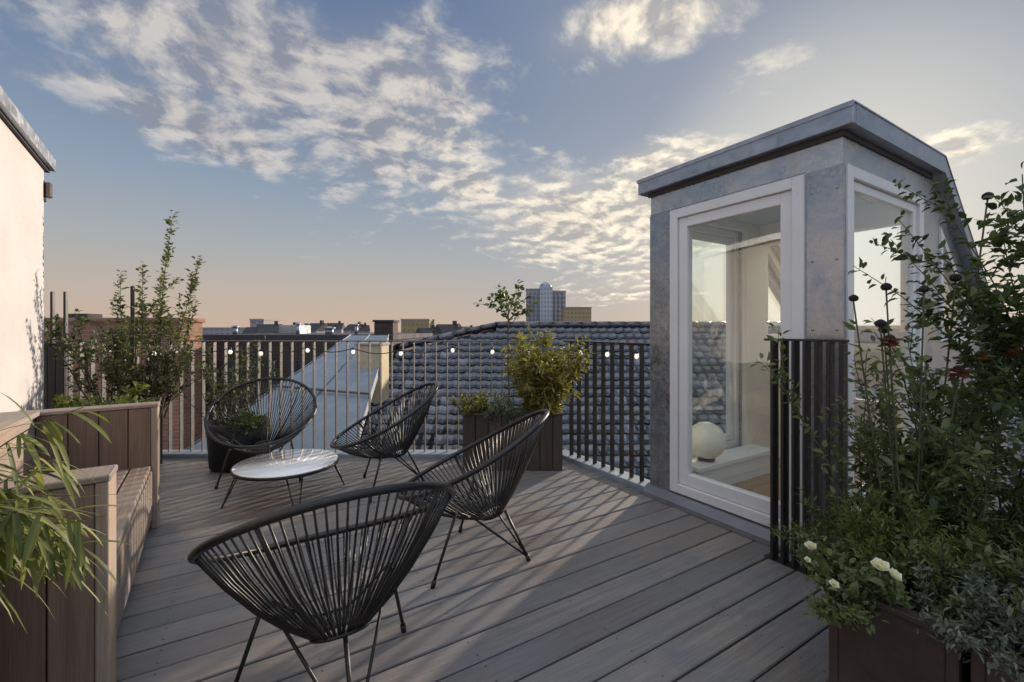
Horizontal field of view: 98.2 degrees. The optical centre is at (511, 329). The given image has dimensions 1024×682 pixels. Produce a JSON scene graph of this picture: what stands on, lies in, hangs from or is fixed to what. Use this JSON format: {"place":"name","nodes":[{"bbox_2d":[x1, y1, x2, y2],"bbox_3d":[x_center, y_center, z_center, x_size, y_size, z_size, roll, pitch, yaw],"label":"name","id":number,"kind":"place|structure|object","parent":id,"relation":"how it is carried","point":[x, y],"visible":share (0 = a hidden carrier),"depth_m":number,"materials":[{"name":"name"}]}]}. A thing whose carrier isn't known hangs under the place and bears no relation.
{"place":"outdoors","nodes":[
{"label":"outdoors","id":0,"kind":"place"},
{"bbox_2d":[202,327,245,334],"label":"office block","id":1,"kind":"structure","parent":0,"point":[216,330],"depth_m":260.00,"materials":[{"name":"concrete"}]},
{"bbox_2d":[249,319,280,326],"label":"office block","id":2,"kind":"structure","parent":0,"point":[254,322],"depth_m":200.00,"materials":[{"name":"concrete"}]},
{"bbox_2d":[329,321,344,332],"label":"distant house","id":3,"kind":"structure","parent":0,"point":[339,326],"depth_m":179.89,"materials":[{"name":"concrete"}]},
{"bbox_2d":[343,322,363,332],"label":"distant house","id":4,"kind":"structure","parent":0,"point":[348,328],"depth_m":175.10,"materials":[{"name":"concrete"}]},
{"bbox_2d":[401,319,434,332],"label":"office block","id":5,"kind":"structure","parent":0,"point":[410,325],"depth_m":220.00,"materials":[{"name":"concrete"}]},
{"bbox_2d":[0,0,1023,331],"label":"sky","id":6,"kind":"structure","parent":0,"point":[348,162],"materials":[{"name":"blue"}]},
{"bbox_2d":[525,282,565,321],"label":"tower block","id":7,"kind":"structure","parent":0,"point":[550,305],"depth_m":318.80,"materials":[{"name":"grey concrete"}]},
{"bbox_2d":[561,307,591,321],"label":"office block","id":8,"kind":"structure","parent":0,"point":[570,314],"depth_m":300.00,"materials":[{"name":"concrete"}]},
{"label":"roof slab","id":9,"kind":"structure","parent":0,"visible":0},
{"bbox_2d":[0,85,55,411],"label":"rendered house","id":10,"kind":"structure","parent":9,"relation":"on","point":[27,160],"depth_m":2.81,"materials":[{"name":"paint"}]},
{"bbox_2d":[43,180,52,201],"bbox_3d":[-3.383,-1.005,3.221,0.065,0.150,0.060,0,0,-34],"label":"wall lamp","id":11,"kind":"object","parent":10,"relation":"attached to","point":[47,189],"visible":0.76,"depth_m":3.21,"materials":[{"name":"grey metal"}]},
{"bbox_2d":[184,334,388,449],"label":"zinc roof","id":12,"kind":"structure","parent":9,"relation":"on","point":[364,391],"depth_m":5.78,"materials":[{"name":"grey metal"}]},
{"bbox_2d":[355,342,389,402],"bbox_3d":[-2.160,0.650,6.900,0.420,0.900,0.440,0,0,0],"label":"chimney","id":13,"kind":"object","parent":12,"relation":"on","point":[364,358],"visible":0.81,"depth_m":6.70,"materials":[{"name":"concrete"}]},
{"bbox_2d":[163,450,462,457],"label":"kerb","id":14,"kind":"structure","parent":9,"relation":"on","point":[341,454],"depth_m":4.17,"materials":[{"name":"concrete"}]},
{"bbox_2d":[44,340,553,451],"bbox_3d":[-2.075,0.632,4.245,4.950,1.064,0.050,0,0,0],"label":"railing","id":15,"kind":"object","parent":14,"relation":"on","point":[92,369],"visible":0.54,"depth_m":4.23,"materials":[{"name":"grey metal"}]},
{"bbox_2d":[71,346,638,358],"bbox_3d":[-1.623,0.197,4.123,5.351,0.094,0.693,0,0,8],"label":"light string","id":16,"kind":"object","parent":15,"relation":"hanging from","point":[607,351],"visible":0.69,"depth_m":4.19,"materials":[{"name":"glass"},{"name":"black plastic"}]},
{"bbox_2d":[116,458,828,681],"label":"deck","id":17,"kind":"structure","parent":9,"relation":"on","point":[612,580],"depth_m":2.00,"materials":[{"name":"grey wood"}]},
{"bbox_2d":[44,292,67,408],"bbox_3d":[-4.297,0.425,4.055,0.446,1.550,0.050,0,0,0],"label":"timber screen","id":18,"kind":"object","parent":17,"relation":"on","point":[55,378],"visible":0.23,"depth_m":4.03,"materials":[{"name":"brown wood"}]},
{"bbox_2d":[0,401,159,681],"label":"bench","id":19,"kind":"object","parent":17,"relation":"on","point":[72,638],"visible":0.74,"depth_m":1.37,"materials":[{"name":"brown wood"}]},
{"bbox_2d":[130,286,134,385],"bbox_3d":[-3.300,0.407,3.860,0.034,1.585,0.034,0,0,38],"label":"plant stake","id":20,"kind":"object","parent":17,"relation":"on","point":[132,299],"visible":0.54,"depth_m":3.85,"materials":[{"name":"brown wood"}]},
{"bbox_2d":[160,406,162,463],"bbox_3d":[-3.495,0.941,3.820,0.726,0.518,0.356,0,0,0],"label":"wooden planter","id":21,"kind":"object","parent":17,"relation":"on","point":[161,439],"visible":0.05,"depth_m":3.98,"materials":[{"name":"brown wood"}]},
{"bbox_2d":[44,301,154,404],"bbox_3d":[-3.520,0.257,3.767,0.974,1.030,0.737,0,0,17],"label":"wispy shrub","id":22,"kind":"object","parent":21,"relation":"in","point":[84,351],"visible":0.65,"depth_m":3.67,"materials":[{"name":"green plant"}]},
{"bbox_2d":[49,381,158,408],"bbox_3d":[-2.886,0.549,3.163,0.625,0.346,0.477,0,0,-32],"label":"leafy bush","id":23,"kind":"object","parent":21,"relation":"in","point":[61,401],"visible":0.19,"depth_m":3.11,"materials":[{"name":"green plant"}]},
{"bbox_2d":[87,210,204,417],"bbox_3d":[-3.090,-0.130,3.838,0.853,1.806,0.694,0,0,-15],"label":"wispy shrub","id":24,"kind":"object","parent":21,"relation":"in","point":[161,327],"visible":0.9,"depth_m":3.77,"materials":[{"name":"green plant"}]},
{"bbox_2d":[113,332,231,409],"bbox_3d":[-2.925,0.393,3.884,0.835,0.758,0.714,0,0,-32],"label":"leafy bush","id":25,"kind":"object","parent":21,"relation":"on","point":[152,388],"visible":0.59,"depth_m":3.76,"materials":[{"name":"green plant"}]},
{"bbox_2d":[206,415,269,472],"bbox_3d":[-2.420,1.000,3.920,0.490,0.400,0.490,0,0,-32],"label":"round pot","id":26,"kind":"object","parent":17,"relation":"on","point":[217,453],"visible":0.26,"depth_m":3.71,"materials":[{"name":"plastic"}]},
{"bbox_2d":[161,337,279,425],"bbox_3d":[-2.564,0.468,3.927,0.906,0.847,0.554,0,0,-32],"label":"leafy bush","id":27,"kind":"object","parent":26,"relation":"in","point":[214,384],"visible":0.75,"depth_m":3.92,"materials":[{"name":"green plant"}]},
{"bbox_2d":[226,407,271,438],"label":"herb clump","id":28,"kind":"object","parent":26,"relation":"in","point":[251,423],"visible":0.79,"depth_m":3.75,"materials":[{"name":"green plant"}]},
{"bbox_2d":[204,377,316,488],"bbox_3d":[-2.004,0.810,3.572,0.796,0.786,0.794,0,0,-19],"label":"woven chair","id":29,"kind":"object","parent":17,"relation":"on","point":[248,444],"visible":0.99,"depth_m":3.71,"materials":[{"name":"black plastic"}]},
{"bbox_2d":[220,449,344,508],"bbox_3d":[-1.620,1.073,3.200,0.696,0.251,0.696,0,0,0],"label":"table","id":30,"kind":"object","parent":17,"relation":"on","point":[286,465],"visible":0.97,"depth_m":3.10,"materials":[{"name":"white paint"}]},
{"bbox_2d":[187,481,455,681],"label":"woven chair","id":31,"kind":"object","parent":17,"relation":"on","point":[248,592],"visible":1,"depth_m":1.29,"materials":[{"name":"black plastic"}]},
{"bbox_2d":[330,382,438,502],"bbox_3d":[-0.967,0.810,3.401,0.794,0.786,0.796,0,0,-22],"label":"woven chair","id":32,"kind":"object","parent":17,"relation":"on","point":[391,451],"visible":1,"depth_m":3.39,"materials":[{"name":"black plastic"}]},
{"bbox_2d":[398,409,549,588],"bbox_3d":[-0.200,0.810,2.335,0.794,0.786,0.796,0,0,6],"label":"woven chair","id":33,"kind":"object","parent":17,"relation":"on","point":[474,510],"visible":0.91,"depth_m":2.22,"materials":[{"name":"black plastic"}]},
{"bbox_2d":[462,407,563,470],"bbox_3d":[0.005,0.956,3.930,0.870,0.488,0.320,0,0,0],"label":"trough planter","id":34,"kind":"object","parent":17,"relation":"on","point":[546,454],"visible":0.59,"depth_m":3.78,"materials":[{"name":"brown wood"}]},
{"bbox_2d":[445,388,494,419],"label":"olive bush","id":35,"kind":"object","parent":34,"relation":"in","point":[470,407],"visible":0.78,"depth_m":3.86,"materials":[{"name":"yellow plant"}]},
{"bbox_2d":[473,391,528,424],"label":"lavender","id":36,"kind":"object","parent":34,"relation":"in","point":[501,405],"visible":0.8,"depth_m":3.77,"materials":[{"name":"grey plant"}]},
{"bbox_2d":[474,279,539,404],"bbox_3d":[-0.051,0.217,3.996,0.533,1.325,0.459,0,0,-32],"label":"sapling","id":37,"kind":"object","parent":34,"relation":"on","point":[499,297],"visible":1,"depth_m":3.98,"materials":[{"name":"green plant"}]},
{"bbox_2d":[501,323,594,421],"bbox_3d":[0.296,0.376,3.896,0.908,0.891,0.764,0,0,25],"label":"shrub","id":38,"kind":"object","parent":34,"relation":"on","point":[544,382],"visible":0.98,"depth_m":3.77,"materials":[{"name":"green plant"}]},
{"bbox_2d":[764,338,849,574],"bbox_3d":[1.453,0.621,2.209,0.060,1.152,0.370,0,0,-32],"label":"railing","id":39,"kind":"object","parent":17,"relation":"on","point":[783,558],"visible":0.83,"depth_m":2.20,"materials":[{"name":"black metal"}]},
{"bbox_2d":[828,538,1006,681],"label":"steel planter","id":40,"kind":"object","parent":17,"relation":"on","point":[897,648],"visible":0.14,"depth_m":1.19,"materials":[{"name":"metal"}]},
{"bbox_2d":[804,541,913,616],"bbox_3d":[0.970,0.721,1.268,0.224,0.242,0.258,0,0,-32],"label":"rose","id":41,"kind":"object","parent":40,"relation":"in","point":[880,579],"visible":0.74,"depth_m":1.20,"materials":[{"name":"beige plant"}]},
{"bbox_2d":[750,322,1022,537],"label":"tall perennial","id":42,"kind":"object","parent":40,"relation":"in","point":[864,429],"visible":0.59,"depth_m":1.62,"materials":[{"name":"green plant"}]},
{"bbox_2d":[790,527,1010,635],"bbox_3d":[1.095,0.723,1.327,0.513,0.273,0.476,0,0,15],"label":"leafy bush","id":43,"kind":"object","parent":40,"relation":"in","point":[835,613],"visible":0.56,"depth_m":1.25,"materials":[{"name":"green plant"}]},
{"bbox_2d":[830,395,1023,561],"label":"leafy bush","id":44,"kind":"object","parent":40,"relation":"on","point":[957,509],"visible":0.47,"depth_m":1.49,"materials":[{"name":"green plant"}]},
{"bbox_2d":[842,192,1023,543],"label":"coneflower","id":45,"kind":"object","parent":40,"relation":"on","point":[890,339],"visible":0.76,"depth_m":1.50,"materials":[{"name":"green plant"}]},
{"bbox_2d":[852,291,1023,546],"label":"climbing shrub","id":46,"kind":"object","parent":40,"relation":"in","point":[977,428],"visible":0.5,"depth_m":1.60,"materials":[{"name":"green plant"}]},
{"bbox_2d":[967,601,1023,681],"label":"steel planter","id":47,"kind":"object","parent":17,"relation":"on","point":[978,670],"visible":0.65,"depth_m":1.04,"materials":[{"name":"metal"}]},
{"bbox_2d":[767,464,1023,627],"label":"feathery bush","id":48,"kind":"object","parent":47,"relation":"in","point":[865,530],"visible":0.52,"depth_m":1.38,"materials":[{"name":"green plant"}]},
{"bbox_2d":[848,161,1023,420],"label":"arching shrub","id":49,"kind":"object","parent":47,"relation":"in","point":[999,240],"visible":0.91,"depth_m":1.49,"materials":[{"name":"green plant"}]},
{"bbox_2d":[898,534,1023,681],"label":"feathery bush","id":50,"kind":"object","parent":47,"relation":"in","point":[1006,633],"visible":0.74,"depth_m":1.08,"materials":[{"name":"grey plant"}]},
{"bbox_2d":[906,274,1023,524],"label":"tall perennial","id":51,"kind":"object","parent":47,"relation":"in","point":[1016,462],"visible":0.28,"depth_m":1.55,"materials":[{"name":"green plant"}]},
{"bbox_2d":[960,537,1023,602],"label":"leafy bush","id":52,"kind":"object","parent":47,"relation":"in","point":[1014,578],"visible":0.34,"depth_m":1.20,"materials":[{"name":"green plant"}]},
{"bbox_3d":[-1.410,0.865,0.970,0.420,0.670,0.420,0,0,-32],"label":"round pot","id":53,"kind":"object","parent":17,"relation":"on","visible":0},
{"bbox_2d":[0,392,131,596],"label":"bamboo","id":54,"kind":"object","parent":53,"relation":"in","point":[25,523],"visible":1,"depth_m":0.98,"materials":[{"name":"green plant"}]},
{"bbox_2d":[0,494,146,630],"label":"ornamental grass","id":55,"kind":"object","parent":53,"relation":"in","point":[7,600],"depth_m":1.06,"materials":[{"name":"green plant"}]},
{"bbox_2d":[562,449,649,490],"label":"kerb","id":56,"kind":"structure","parent":9,"relation":"on","point":[633,482],"depth_m":3.68,"materials":[{"name":"concrete"}]},
{"bbox_2d":[563,340,649,481],"bbox_3d":[0.796,0.622,3.777,0.085,1.084,1.060,0,0,-32],"label":"railing","id":57,"kind":"object","parent":56,"relation":"on","point":[621,411],"visible":0.81,"depth_m":3.69,"materials":[{"name":"black metal"}]},
{"bbox_2d":[637,99,1017,554],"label":"stair pavilion","id":58,"kind":"structure","parent":9,"relation":"on","point":[797,216],"depth_m":2.91,"materials":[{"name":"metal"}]},
{"bbox_2d":[692,422,725,461],"bbox_3d":[1.440,0.823,3.289,0.270,0.280,0.270,0,0,-32],"label":"globe lamp","id":59,"kind":"object","parent":58,"relation":"on","point":[708,441],"visible":0.93,"depth_m":3.19,"materials":[{"name":"white glass"}]},
{"bbox_2d":[692,225,738,456],"bbox_3d":[1.492,0.080,3.562,1.045,1.840,0.070,0,0,-32],"label":"window","id":60,"kind":"structure","parent":58,"relation":"in","point":[730,239],"depth_m":3.78,"materials":[{"name":"white glass"}]},
{"bbox_2d":[670,175,805,534],"bbox_3d":[1.366,0.145,2.757,0.092,1.950,0.865,0,0,-32],"label":"door","id":61,"kind":"structure","parent":58,"relation":"in","point":[789,195],"depth_m":2.78,"materials":[{"name":"white glass"}]},
{"bbox_2d":[768,267,779,337],"bbox_3d":[2.470,-0.301,4.163,0.630,0.762,0.070,0,0,-32],"label":"sloped window","id":62,"kind":"structure","parent":58,"relation":"in","point":[773,284],"depth_m":4.12,"materials":[{"name":"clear glass"}]},
{"bbox_2d":[846,164,923,510],"bbox_3d":[2.122,0.080,2.538,1.045,1.840,0.070,0,0,-32],"label":"window","id":63,"kind":"structure","parent":58,"relation":"in","point":[861,183],"depth_m":2.48,"materials":[{"name":"white glass"}]},
{"bbox_2d":[939,227,970,341],"bbox_3d":[3.099,-0.301,3.140,0.630,0.762,0.070,0,0,-32],"label":"sloped window","id":64,"kind":"structure","parent":58,"relation":"in","point":[944,249],"depth_m":3.03,"materials":[{"name":"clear glass"}]},
{"label":"ground","id":65,"kind":"structure","parent":0,"visible":0},
{"bbox_2d":[44,314,205,449],"bbox_3d":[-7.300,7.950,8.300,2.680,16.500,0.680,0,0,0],"label":"brick house","id":66,"kind":"structure","parent":65,"relation":"on","point":[97,320],"depth_m":8.00,"materials":[{"name":"brick"}]},
{"bbox_2d":[242,327,255,333],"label":"distant house","id":67,"kind":"structure","parent":65,"relation":"on","point":[249,330],"depth_m":137.28,"materials":[{"name":"concrete"}]},
{"bbox_2d":[256,321,281,333],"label":"distant house","id":68,"kind":"structure","parent":65,"relation":"on","point":[267,328],"depth_m":124.18,"materials":[{"name":"concrete"}]},
{"bbox_2d":[202,320,432,434],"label":"dark house","id":69,"kind":"structure","parent":65,"relation":"on","point":[297,331],"depth_m":9.40,"materials":[{"name":"brick"}]},
{"bbox_2d":[208,361,217,414],"bbox_3d":[-6.325,1.225,9.384,0.200,1.150,0.028,0,0,0],"label":"window","id":70,"kind":"structure","parent":69,"relation":"in","point":[209,386],"depth_m":9.37,"materials":[{"name":"glass"}]},
{"bbox_2d":[228,361,234,414],"bbox_3d":[-5.905,1.225,9.384,0.200,1.150,0.028,0,0,0],"label":"window","id":71,"kind":"structure","parent":69,"relation":"in","point":[231,364],"depth_m":9.37,"materials":[{"name":"glass"}]},
{"bbox_2d":[249,361,256,403],"bbox_3d":[-5.485,1.225,9.384,0.200,1.150,0.028,0,0,0],"label":"window","id":72,"kind":"structure","parent":69,"relation":"in","point":[252,363],"depth_m":9.37,"materials":[{"name":"glass"}]},
{"bbox_2d":[272,361,276,388],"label":"window","id":73,"kind":"structure","parent":69,"relation":"in","point":[274,366],"depth_m":9.37,"materials":[{"name":"glass"}]},
{"bbox_2d":[287,361,296,377],"bbox_3d":[-4.645,1.225,9.384,0.200,1.150,0.028,0,0,0],"label":"window","id":74,"kind":"structure","parent":69,"relation":"in","point":[288,362],"depth_m":9.37,"materials":[{"name":"glass"}]},
{"bbox_2d":[309,320,328,332],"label":"distant house","id":75,"kind":"structure","parent":65,"relation":"on","point":[317,327],"depth_m":144.38,"materials":[{"name":"concrete"}]},
{"bbox_2d":[352,323,369,332],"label":"distant house","id":76,"kind":"structure","parent":65,"relation":"on","point":[365,328],"depth_m":174.88,"materials":[{"name":"concrete"}]},
{"bbox_2d":[415,325,434,343],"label":"distant house","id":77,"kind":"structure","parent":65,"relation":"on","point":[424,330],"depth_m":137.36,"materials":[{"name":"concrete"}]},
{"bbox_2d":[432,321,465,343],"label":"distant house","id":78,"kind":"structure","parent":65,"relation":"on","point":[442,328],"depth_m":112.84,"materials":[{"name":"concrete"}]},
{"bbox_2d":[433,324,469,343],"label":"distant house","id":79,"kind":"structure","parent":65,"relation":"on","point":[457,327],"depth_m":112.28,"materials":[{"name":"concrete"}]},
{"bbox_2d":[360,321,1023,524],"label":"tiled house","id":80,"kind":"structure","parent":65,"relation":"on","point":[708,371],"depth_m":8.95,"materials":[{"name":"tile"}]}
]}

